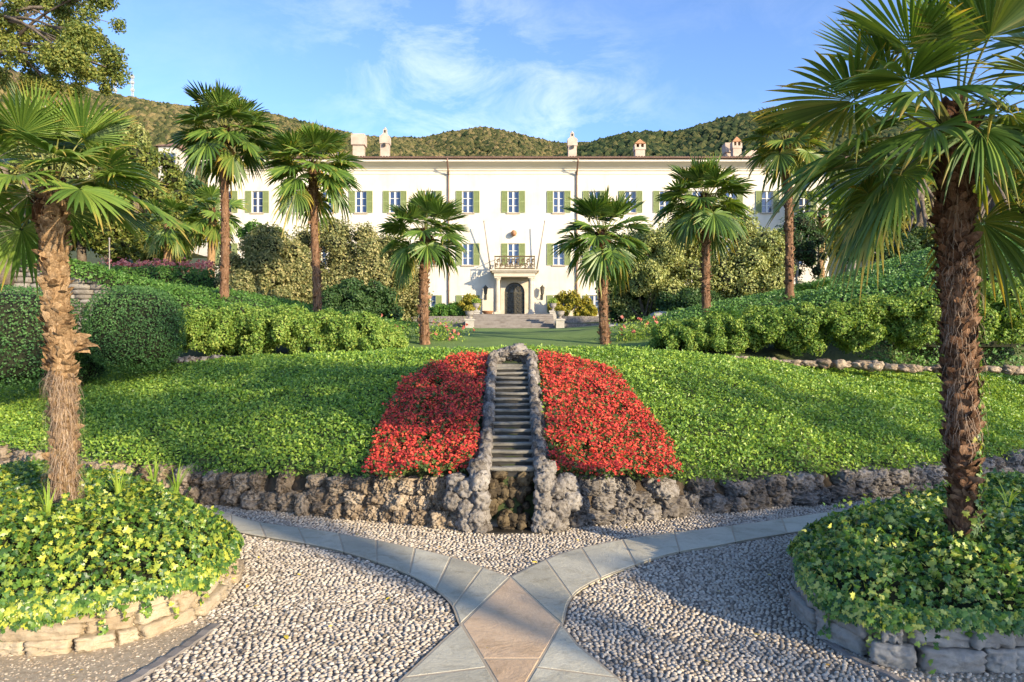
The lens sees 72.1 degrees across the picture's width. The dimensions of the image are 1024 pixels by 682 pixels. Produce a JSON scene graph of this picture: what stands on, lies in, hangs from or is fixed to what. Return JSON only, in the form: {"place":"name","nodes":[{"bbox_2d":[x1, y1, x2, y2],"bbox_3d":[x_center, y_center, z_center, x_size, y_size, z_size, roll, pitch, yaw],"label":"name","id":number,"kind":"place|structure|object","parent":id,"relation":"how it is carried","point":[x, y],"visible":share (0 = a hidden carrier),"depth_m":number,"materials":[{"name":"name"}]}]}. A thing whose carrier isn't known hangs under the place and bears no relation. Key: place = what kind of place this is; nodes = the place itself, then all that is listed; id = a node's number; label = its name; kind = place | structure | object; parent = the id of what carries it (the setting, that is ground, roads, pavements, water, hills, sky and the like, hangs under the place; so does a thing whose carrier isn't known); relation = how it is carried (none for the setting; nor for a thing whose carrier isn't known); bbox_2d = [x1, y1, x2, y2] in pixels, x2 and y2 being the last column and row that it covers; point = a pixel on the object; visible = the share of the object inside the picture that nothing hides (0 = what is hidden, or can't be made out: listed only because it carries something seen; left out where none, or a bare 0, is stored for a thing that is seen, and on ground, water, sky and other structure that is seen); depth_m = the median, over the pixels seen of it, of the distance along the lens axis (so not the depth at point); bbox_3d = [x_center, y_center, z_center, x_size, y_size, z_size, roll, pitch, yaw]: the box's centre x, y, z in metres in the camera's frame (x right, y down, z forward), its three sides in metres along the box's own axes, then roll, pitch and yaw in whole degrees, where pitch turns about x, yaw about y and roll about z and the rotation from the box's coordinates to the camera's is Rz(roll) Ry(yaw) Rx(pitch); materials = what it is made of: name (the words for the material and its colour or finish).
{"place":"outdoors","nodes":[
{"label":"outdoors","id":0,"kind":"place"},
{"bbox_2d":[0,221,1023,526],"bbox_3d":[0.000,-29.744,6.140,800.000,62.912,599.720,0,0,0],"label":"ground","id":1,"kind":"structure","parent":0,"point":[832,353],"depth_m":8.39,"materials":[{"name":"plant"}]},
{"bbox_2d":[5,140,96,204],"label":"broadleaf tree","id":2,"kind":"object","parent":1,"relation":"on","point":[73,174],"visible":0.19,"depth_m":26.08,"materials":[{"name":"green plant"}]},
{"bbox_2d":[0,0,132,284],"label":"broadleaf tree","id":3,"kind":"object","parent":1,"relation":"on","point":[77,40],"visible":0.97,"depth_m":13.95,"materials":[{"name":"green plant"}]},
{"bbox_2d":[0,263,183,331],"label":"terrace wall","id":4,"kind":"structure","parent":1,"relation":"on","point":[83,291],"depth_m":15.19,"materials":[{"name":"stone"}]},
{"bbox_2d":[8,246,265,310],"bbox_3d":[-7.740,-1.117,15.791,8.548,2.248,1.072,0,0,-10],"label":"ivy hedge","id":5,"kind":"object","parent":4,"relation":"on","point":[89,270],"visible":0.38,"depth_m":15.35,"materials":[{"name":"green plant"}]},
{"bbox_2d":[68,201,144,263],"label":"broadleaf tree","id":6,"kind":"object","parent":1,"relation":"on","point":[101,244],"visible":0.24,"depth_m":24.73,"materials":[{"name":"green plant"}]},
{"bbox_2d":[78,109,153,264],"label":"broadleaf tree","id":7,"kind":"object","parent":1,"relation":"on","point":[137,131],"visible":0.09,"depth_m":44.68,"materials":[{"name":"green plant"}]},
{"bbox_2d":[91,216,191,270],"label":"broadleaf tree","id":8,"kind":"object","parent":1,"relation":"on","point":[137,253],"visible":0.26,"depth_m":26.14,"materials":[{"name":"green plant"}]},
{"bbox_2d":[95,135,193,263],"bbox_3d":[-18.016,-5.942,34.035,4.598,7.626,4.293,0,0,0],"label":"broadleaf tree","id":9,"kind":"object","parent":1,"relation":"on","point":[172,177],"visible":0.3,"depth_m":33.83,"materials":[{"name":"green plant"}]},
{"bbox_2d":[96,262,218,287],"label":"clipped hedge","id":10,"kind":"object","parent":1,"relation":"on","point":[175,275],"visible":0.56,"depth_m":20.65,"materials":[{"name":"green plant"}]},
{"bbox_2d":[99,257,217,272],"bbox_3d":[-11.098,-2.357,22.228,3.522,0.718,1.490,0,0,0],"label":"flower row","id":11,"kind":"object","parent":1,"relation":"on","point":[122,262],"visible":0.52,"depth_m":22.05,"materials":[{"name":"red plant"}]},
{"bbox_2d":[134,193,207,269],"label":"palm tree","id":12,"kind":"object","parent":1,"relation":"on","point":[167,243],"visible":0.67,"depth_m":22.70,"materials":[{"name":"green plant"}]},
{"bbox_2d":[155,143,195,180],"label":"house","id":13,"kind":"structure","parent":1,"relation":"on","point":[174,151],"depth_m":93.38,"materials":[{"name":"white paint"}]},
{"bbox_2d":[143,168,219,271],"bbox_3d":[-18.713,-5.897,39.895,4.301,7.637,3.714,0,0,-34],"label":"broadleaf tree","id":14,"kind":"object","parent":1,"relation":"on","point":[195,183],"visible":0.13,"depth_m":39.41,"materials":[{"name":"green plant"}]},
{"bbox_2d":[172,305,245,354],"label":"azalea bush","id":15,"kind":"object","parent":1,"relation":"on","point":[197,319],"visible":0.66,"depth_m":12.84,"materials":[{"name":"green plant"}]},
{"bbox_2d":[179,182,248,277],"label":"palm tree","id":16,"kind":"object","parent":1,"relation":"on","point":[210,228],"visible":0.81,"depth_m":23.72,"materials":[{"name":"green plant"}]},
{"bbox_2d":[164,79,283,297],"bbox_3d":[-6.896,-3.565,16.977,2.702,5.292,2.565,0,0,0],"label":"palm tree","id":17,"kind":"object","parent":1,"relation":"on","point":[227,162],"visible":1,"depth_m":16.73,"materials":[{"name":"green plant"}]},
{"bbox_2d":[195,301,276,355],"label":"azalea bush","id":18,"kind":"object","parent":1,"relation":"on","point":[233,311],"visible":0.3,"depth_m":13.22,"materials":[{"name":"green plant"}]},
{"bbox_2d":[0,440,488,531],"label":"rock wall","id":19,"kind":"structure","parent":1,"relation":"on","point":[414,500],"depth_m":6.84,"materials":[{"name":"grey stone"}]},
{"bbox_2d":[216,268,293,300],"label":"garden shrub","id":20,"kind":"object","parent":1,"relation":"on","point":[262,284],"visible":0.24,"depth_m":18.97,"materials":[{"name":"green plant"}]},
{"bbox_2d":[212,221,312,303],"bbox_3d":[-7.070,-2.022,20.435,2.947,2.954,2.576,0,0,0],"label":"garden shrub","id":21,"kind":"object","parent":1,"relation":"on","point":[265,248],"visible":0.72,"depth_m":19.89,"materials":[{"name":"green plant"}]},
{"bbox_2d":[116,273,418,329],"bbox_3d":[-8.800,-0.707,18.763,12.527,3.311,5.596,0,0,0],"label":"ground ivy","id":22,"kind":"object","parent":1,"relation":"on","point":[196,289],"visible":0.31,"depth_m":17.52,"materials":[{"name":"green plant"}]},
{"bbox_2d":[232,302,327,354],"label":"azalea bush","id":23,"kind":"object","parent":1,"relation":"on","point":[283,320],"visible":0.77,"depth_m":12.86,"materials":[{"name":"green plant"}]},
{"bbox_2d":[257,119,365,311],"bbox_3d":[-4.793,-2.897,16.997,2.662,4.877,2.650,0,0,0],"label":"palm tree","id":24,"kind":"object","parent":1,"relation":"on","point":[310,141],"visible":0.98,"depth_m":16.61,"materials":[{"name":"green plant"}]},
{"bbox_2d":[279,216,394,295],"bbox_3d":[-5.505,-2.157,21.995,3.830,3.584,2.872,0,0,0],"label":"garden shrub","id":25,"kind":"object","parent":1,"relation":"on","point":[344,261],"visible":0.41,"depth_m":21.48,"materials":[{"name":"green plant"}]},
{"bbox_2d":[325,310,395,350],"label":"azalea bush","id":26,"kind":"object","parent":1,"relation":"on","point":[355,326],"visible":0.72,"depth_m":12.89,"materials":[{"name":"green plant"}]},
{"bbox_2d":[321,277,404,320],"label":"garden shrub","id":27,"kind":"object","parent":1,"relation":"on","point":[354,295],"visible":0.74,"depth_m":19.54,"materials":[{"name":"green plant"}]},
{"bbox_2d":[360,232,433,321],"bbox_3d":[-3.855,-1.933,23.029,2.531,3.344,2.688,0,0,-44],"label":"garden shrub","id":28,"kind":"object","parent":1,"relation":"on","point":[408,300],"visible":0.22,"depth_m":22.67,"materials":[{"name":"green plant"}]},
{"bbox_2d":[361,350,489,479],"bbox_3d":[-0.868,0.705,8.098,1.193,1.165,3.648,0,0,0],"label":"flower bed","id":29,"kind":"object","parent":1,"relation":"on","point":[451,376],"visible":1,"depth_m":7.38,"materials":[{"name":"red plant"}]},
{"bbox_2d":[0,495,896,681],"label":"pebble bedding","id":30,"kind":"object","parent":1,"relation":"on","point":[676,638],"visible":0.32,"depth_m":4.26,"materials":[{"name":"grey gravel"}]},
{"bbox_2d":[0,615,213,681],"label":"gravel ground","id":31,"kind":"structure","parent":30,"relation":"on","point":[115,658],"depth_m":3.72,"materials":[{"name":"beige gravel"}]},
{"bbox_2d":[0,451,244,641],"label":"ivy cover","id":32,"kind":"object","parent":30,"relation":"on","point":[101,547],"visible":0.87,"depth_m":4.28,"materials":[{"name":"green plant"}]},
{"bbox_2d":[0,76,192,513],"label":"palm tree","id":33,"kind":"object","parent":32,"relation":"on","point":[54,204],"visible":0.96,"depth_m":4.94,"materials":[{"name":"green plant"}]},
{"bbox_2d":[0,536,244,656],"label":"bed wall","id":34,"kind":"structure","parent":30,"relation":"on","point":[77,634],"depth_m":3.94,"materials":[{"name":"stone"}]},
{"bbox_2d":[120,623,219,681],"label":"kerb strip","id":35,"kind":"object","parent":30,"relation":"on","point":[201,635],"visible":1,"depth_m":3.77,"materials":[{"name":"grey stone"}]},
{"bbox_2d":[463,578,559,681],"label":"diamond paving","id":36,"kind":"structure","parent":30,"relation":"on","point":[509,618],"depth_m":4.06,"materials":[{"name":"stone"}]},
{"bbox_2d":[441,343,582,534],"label":"water stairs","id":37,"kind":"structure","parent":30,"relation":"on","point":[513,392],"depth_m":6.40,"materials":[{"name":"stone"}]},
{"bbox_2d":[813,630,909,681],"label":"kerb strip","id":38,"kind":"object","parent":30,"relation":"on","point":[835,647],"visible":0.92,"depth_m":3.69,"materials":[{"name":"grey stone"}]},
{"bbox_2d":[785,467,1023,674],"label":"ivy cover","id":39,"kind":"object","parent":30,"relation":"on","point":[908,563],"visible":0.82,"depth_m":4.02,"materials":[{"name":"green plant"}]},
{"bbox_2d":[750,0,1023,555],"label":"palm tree","id":40,"kind":"object","parent":39,"relation":"on","point":[956,151],"visible":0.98,"depth_m":4.22,"materials":[{"name":"green plant"}]},
{"bbox_2d":[962,360,984,542],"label":"ivy creeper","id":41,"kind":"object","parent":40,"relation":"attached to","point":[976,524],"visible":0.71,"depth_m":4.22,"materials":[{"name":"green plant"}]},
{"bbox_2d":[788,557,1023,674],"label":"bed wall","id":42,"kind":"structure","parent":30,"relation":"on","point":[996,652],"depth_m":3.62,"materials":[{"name":"grey stone"}]},
{"bbox_2d":[845,650,1023,681],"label":"gravel ground","id":43,"kind":"structure","parent":30,"relation":"on","point":[962,680],"depth_m":3.55,"materials":[{"name":"grey gravel"}]},
{"bbox_2d":[0,343,1023,483],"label":"ground cover","id":44,"kind":"object","parent":1,"relation":"on","point":[1004,398],"visible":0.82,"depth_m":9.10,"materials":[{"name":"green plant"}]},
{"bbox_2d":[0,283,89,388],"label":"clipped hedge","id":45,"kind":"object","parent":44,"relation":"on","point":[21,335],"visible":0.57,"depth_m":10.41,"materials":[{"name":"green plant"}]},
{"bbox_2d":[74,332,111,383],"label":"topiary bush","id":46,"kind":"object","parent":44,"relation":"on","point":[93,370],"visible":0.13,"depth_m":11.72,"materials":[{"name":"green plant"}]},
{"bbox_2d":[81,284,187,373],"bbox_3d":[-5.984,-0.192,11.201,1.453,1.417,1.382,0,0,0],"label":"topiary bush","id":47,"kind":"object","parent":44,"relation":"on","point":[133,328],"visible":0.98,"depth_m":10.77,"materials":[{"name":"green plant"}]},
{"bbox_2d":[279,308,353,354],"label":"azalea bush","id":48,"kind":"object","parent":44,"relation":"on","point":[294,345],"visible":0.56,"depth_m":12.99,"materials":[{"name":"green plant"}]},
{"bbox_2d":[357,325,408,350],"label":"azalea bush","id":49,"kind":"object","parent":44,"relation":"on","point":[394,336],"visible":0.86,"depth_m":12.72,"materials":[{"name":"green plant"}]},
{"bbox_2d":[472,314,554,327],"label":"stone steps","id":50,"kind":"structure","parent":1,"relation":"on","point":[514,321],"depth_m":49.46,"materials":[{"name":"grey stone"}]},
{"bbox_2d":[199,127,847,317],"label":"villa","id":51,"kind":"object","parent":1,"relation":"on","point":[516,219],"visible":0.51,"depth_m":55.00,"materials":[{"name":"beige paint"}]},
{"bbox_2d":[245,191,268,213],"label":"window","id":52,"kind":"structure","parent":51,"relation":"in","point":[260,199],"depth_m":54.97,"materials":[{"name":"green paint"}]},
{"bbox_2d":[349,191,372,213],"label":"window","id":53,"kind":"structure","parent":51,"relation":"in","point":[360,196],"depth_m":54.97,"materials":[{"name":"green paint"}]},
{"bbox_2d":[383,191,406,213],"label":"window","id":54,"kind":"structure","parent":51,"relation":"in","point":[396,197],"depth_m":54.96,"materials":[{"name":"green paint"}]},
{"bbox_2d":[456,191,479,213],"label":"window","id":55,"kind":"structure","parent":51,"relation":"in","point":[467,196],"depth_m":54.97,"materials":[{"name":"green paint"}]},
{"bbox_2d":[456,243,479,265],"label":"window","id":56,"kind":"structure","parent":51,"relation":"in","point":[466,261],"depth_m":54.97,"materials":[{"name":"green paint"}]},
{"bbox_2d":[501,191,524,213],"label":"window","id":57,"kind":"structure","parent":51,"relation":"in","point":[512,202],"depth_m":54.96,"materials":[{"name":"green paint"}]},
{"bbox_2d":[501,243,524,265],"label":"window","id":58,"kind":"structure","parent":51,"relation":"in","point":[507,249],"depth_m":54.96,"materials":[{"name":"white paint"}]},
{"bbox_2d":[505,283,524,313],"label":"door","id":59,"kind":"structure","parent":51,"relation":"in","point":[514,292],"depth_m":55.16,"materials":[{"name":"metal"}]},
{"bbox_2d":[547,191,570,213],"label":"window","id":60,"kind":"structure","parent":51,"relation":"in","point":[555,199],"depth_m":54.97,"materials":[{"name":"white paint"}]},
{"bbox_2d":[547,243,570,265],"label":"window","id":61,"kind":"structure","parent":51,"relation":"in","point":[554,260],"depth_m":54.96,"materials":[{"name":"white paint"}]},
{"bbox_2d":[619,191,641,213],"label":"window","id":62,"kind":"structure","parent":51,"relation":"in","point":[637,194],"depth_m":54.96,"materials":[{"name":"white paint"}]},
{"bbox_2d":[756,191,779,213],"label":"window","id":63,"kind":"structure","parent":51,"relation":"in","point":[761,208],"depth_m":54.97,"materials":[{"name":"white paint"}]},
{"bbox_2d":[561,316,626,322],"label":"terrace edge","id":64,"kind":"object","parent":1,"relation":"on","point":[575,319],"depth_m":51.20,"materials":[{"name":"grey stone"}]},
{"bbox_2d":[537,349,683,481],"bbox_3d":[1.006,0.715,8.119,1.396,1.210,3.594,0,0,0],"label":"flower bed","id":65,"kind":"object","parent":1,"relation":"on","point":[573,371],"visible":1,"depth_m":7.38,"materials":[{"name":"red plant"}]},
{"bbox_2d":[594,276,645,323],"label":"garden shrub","id":66,"kind":"object","parent":1,"relation":"on","point":[612,313],"visible":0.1,"depth_m":22.31,"materials":[{"name":"green plant"}]},
{"bbox_2d":[607,223,686,322],"bbox_3d":[4.022,-1.985,21.482,2.828,3.122,2.569,0,0,0],"label":"garden shrub","id":67,"kind":"object","parent":1,"relation":"on","point":[650,280],"visible":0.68,"depth_m":21.00,"materials":[{"name":"green plant"}]},
{"bbox_2d":[647,318,713,351],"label":"azalea bush","id":68,"kind":"object","parent":1,"relation":"on","point":[671,334],"visible":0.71,"depth_m":13.00,"materials":[{"name":"green plant"}]},
{"bbox_2d":[655,285,724,311],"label":"garden shrub","id":69,"kind":"object","parent":1,"relation":"on","point":[687,297],"visible":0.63,"depth_m":19.78,"materials":[{"name":"green plant"}]},
{"bbox_2d":[651,152,756,312],"bbox_3d":[4.608,-2.579,17.024,2.516,3.922,2.387,0,0,0],"label":"palm tree","id":70,"kind":"object","parent":1,"relation":"on","point":[705,227],"visible":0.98,"depth_m":16.77,"materials":[{"name":"green plant"}]},
{"bbox_2d":[650,201,766,299],"bbox_3d":[6.234,-2.490,22.050,4.222,3.999,2.960,0,0,0],"label":"garden shrub","id":71,"kind":"object","parent":1,"relation":"on","point":[721,277],"visible":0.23,"depth_m":21.12,"materials":[{"name":"green plant"}]},
{"bbox_2d":[679,311,768,355],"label":"azalea bush","id":72,"kind":"object","parent":1,"relation":"on","point":[719,325],"visible":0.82,"depth_m":12.71,"materials":[{"name":"green plant"}]},
{"bbox_2d":[725,225,796,298],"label":"garden shrub","id":73,"kind":"object","parent":1,"relation":"on","point":[772,243],"visible":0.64,"depth_m":20.75,"materials":[{"name":"green plant"}]},
{"bbox_2d":[726,304,809,355],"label":"azalea bush","id":74,"kind":"object","parent":1,"relation":"on","point":[770,320],"visible":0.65,"depth_m":12.59,"materials":[{"name":"green plant"}]},
{"bbox_2d":[737,105,831,300],"bbox_3d":[6.625,-3.347,16.973,2.022,4.866,2.148,0,0,44],"label":"palm tree","id":75,"kind":"object","parent":1,"relation":"on","point":[784,164],"visible":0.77,"depth_m":16.90,"materials":[{"name":"green plant"}]},
{"bbox_2d":[567,447,1023,527],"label":"rock wall","id":76,"kind":"structure","parent":1,"relation":"on","point":[620,500],"depth_m":7.05,"materials":[{"name":"grey rock"}]},
{"bbox_2d":[775,212,829,283],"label":"garden tree","id":77,"kind":"object","parent":1,"relation":"on","point":[807,238],"visible":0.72,"depth_m":23.23,"materials":[{"name":"green plant"}]},
{"bbox_2d":[794,183,847,279],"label":"palm tree","id":78,"kind":"object","parent":1,"relation":"on","point":[821,217],"visible":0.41,"depth_m":25.76,"materials":[{"name":"green plant"}]},
{"bbox_2d":[775,299,880,356],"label":"azalea bush","id":79,"kind":"object","parent":1,"relation":"on","point":[833,318],"visible":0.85,"depth_m":12.26,"materials":[{"name":"green plant"}]},
{"bbox_2d":[638,227,1023,382],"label":"ground ivy","id":80,"kind":"object","parent":1,"relation":"on","point":[736,302],"visible":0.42,"depth_m":17.46,"materials":[{"name":"green plant"}]},
{"bbox_2d":[735,356,1023,375],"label":"stone edging","id":81,"kind":"object","parent":1,"relation":"on","point":[864,365],"visible":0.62,"depth_m":11.65,"materials":[{"name":"grey stone"}]},
{"bbox_2d":[738,237,1023,373],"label":"ivy bank","id":82,"kind":"structure","parent":1,"relation":"on","point":[900,287],"depth_m":14.93,"materials":[{"name":"green plant"}]},
{"bbox_2d":[830,294,931,351],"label":"azalea bush","id":83,"kind":"object","parent":1,"relation":"on","point":[879,309],"visible":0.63,"depth_m":12.21,"materials":[{"name":"green plant"}]},
{"bbox_2d":[870,229,922,262],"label":"garden tree","id":84,"kind":"object","parent":1,"relation":"on","point":[910,244],"visible":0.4,"depth_m":22.48,"materials":[{"name":"green plant"}]},
{"bbox_2d":[901,179,935,253],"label":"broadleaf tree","id":85,"kind":"object","parent":1,"relation":"on","point":[920,229],"visible":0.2,"depth_m":25.72,"materials":[{"name":"green plant"}]},
{"bbox_2d":[883,286,978,345],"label":"azalea bush","id":86,"kind":"object","parent":1,"relation":"on","point":[923,298],"visible":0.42,"depth_m":12.05,"materials":[{"name":"green plant"}]},
{"bbox_2d":[932,281,1023,345],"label":"azalea bush","id":87,"kind":"object","parent":1,"relation":"on","point":[991,318],"visible":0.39,"depth_m":11.68,"materials":[{"name":"green plant"}]},
{"bbox_2d":[976,172,1020,232],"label":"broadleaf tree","id":88,"kind":"object","parent":1,"relation":"on","point":[991,202],"visible":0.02,"depth_m":23.92,"materials":[{"name":"green plant"}]},
{"bbox_2d":[993,277,1023,343],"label":"azalea bush","id":89,"kind":"object","parent":1,"relation":"on","point":[1018,284],"visible":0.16,"depth_m":11.94,"materials":[{"name":"green plant"}]},
{"bbox_2d":[0,0,1023,142],"label":"sky","id":90,"kind":"structure","parent":0,"point":[550,70],"materials":[{"name":"blue"}]},
{"bbox_2d":[403,321,651,349],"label":"lawn","id":91,"kind":"structure","parent":0,"point":[536,337],"depth_m":16.10,"materials":[{"name":"green plant"}]},
{"bbox_2d":[375,187,469,344],"bbox_3d":[-1.845,-1.419,14.681,2.033,3.472,2.237,0,0,0],"label":"palm tree","id":92,"kind":"object","parent":91,"relation":"on","point":[427,247],"visible":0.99,"depth_m":14.46,"materials":[{"name":"green plant"}]},
{"bbox_2d":[412,311,474,341],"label":"rose bush","id":93,"kind":"object","parent":91,"relation":"on","point":[449,330],"visible":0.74,"depth_m":15.45,"materials":[{"name":"green plant"}]},
{"bbox_2d":[550,185,653,344],"bbox_3d":[1.905,-1.485,14.755,2.235,3.546,2.095,0,0,0],"label":"palm tree","id":94,"kind":"object","parent":91,"relation":"on","point":[604,259],"visible":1,"depth_m":14.49,"materials":[{"name":"green plant"}]},
{"bbox_2d":[595,313,652,342],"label":"rose bush","id":95,"kind":"object","parent":91,"relation":"on","point":[629,333],"visible":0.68,"depth_m":14.97,"materials":[{"name":"green plant"}]},
{"bbox_2d":[211,509,847,681],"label":"slab path","id":96,"kind":"structure","parent":0,"point":[543,586],"depth_m":5.14,"materials":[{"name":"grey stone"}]},
{"bbox_2d":[141,477,1023,681],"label":"pebble paving","id":97,"kind":"structure","parent":0,"point":[308,601],"depth_m":4.41,"materials":[{"name":"grey gravel"}]},
{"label":"lawn","id":98,"kind":"structure","parent":0,"visible":0},
{"bbox_2d":[547,289,592,315],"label":"villa bush","id":99,"kind":"object","parent":98,"relation":"on","point":[572,299],"visible":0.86,"depth_m":52.75,"materials":[{"name":"yellow plant"}]},
{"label":"hill","id":100,"kind":"structure","parent":0,"visible":0},
{"bbox_2d":[0,67,455,209],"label":"woodland","id":101,"kind":"object","parent":100,"relation":"on","point":[155,119],"visible":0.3,"depth_m":337.36,"materials":[{"name":"green plant"}]},
{"bbox_3d":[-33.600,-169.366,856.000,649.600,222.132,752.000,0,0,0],"label":"mountain","id":102,"kind":"structure","parent":0,"visible":0},
{"bbox_2d":[396,126,588,155],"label":"woodland","id":103,"kind":"object","parent":102,"relation":"on","point":[479,141],"visible":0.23,"depth_m":814.09,"materials":[{"name":"green plant"}]},
{"bbox_3d":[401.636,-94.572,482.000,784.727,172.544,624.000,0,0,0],"label":"hill","id":104,"kind":"structure","parent":0,"visible":0},
{"bbox_2d":[553,110,1023,224],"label":"woodland","id":105,"kind":"object","parent":104,"relation":"on","point":[689,141],"visible":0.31,"depth_m":412.38,"materials":[{"name":"green plant"}]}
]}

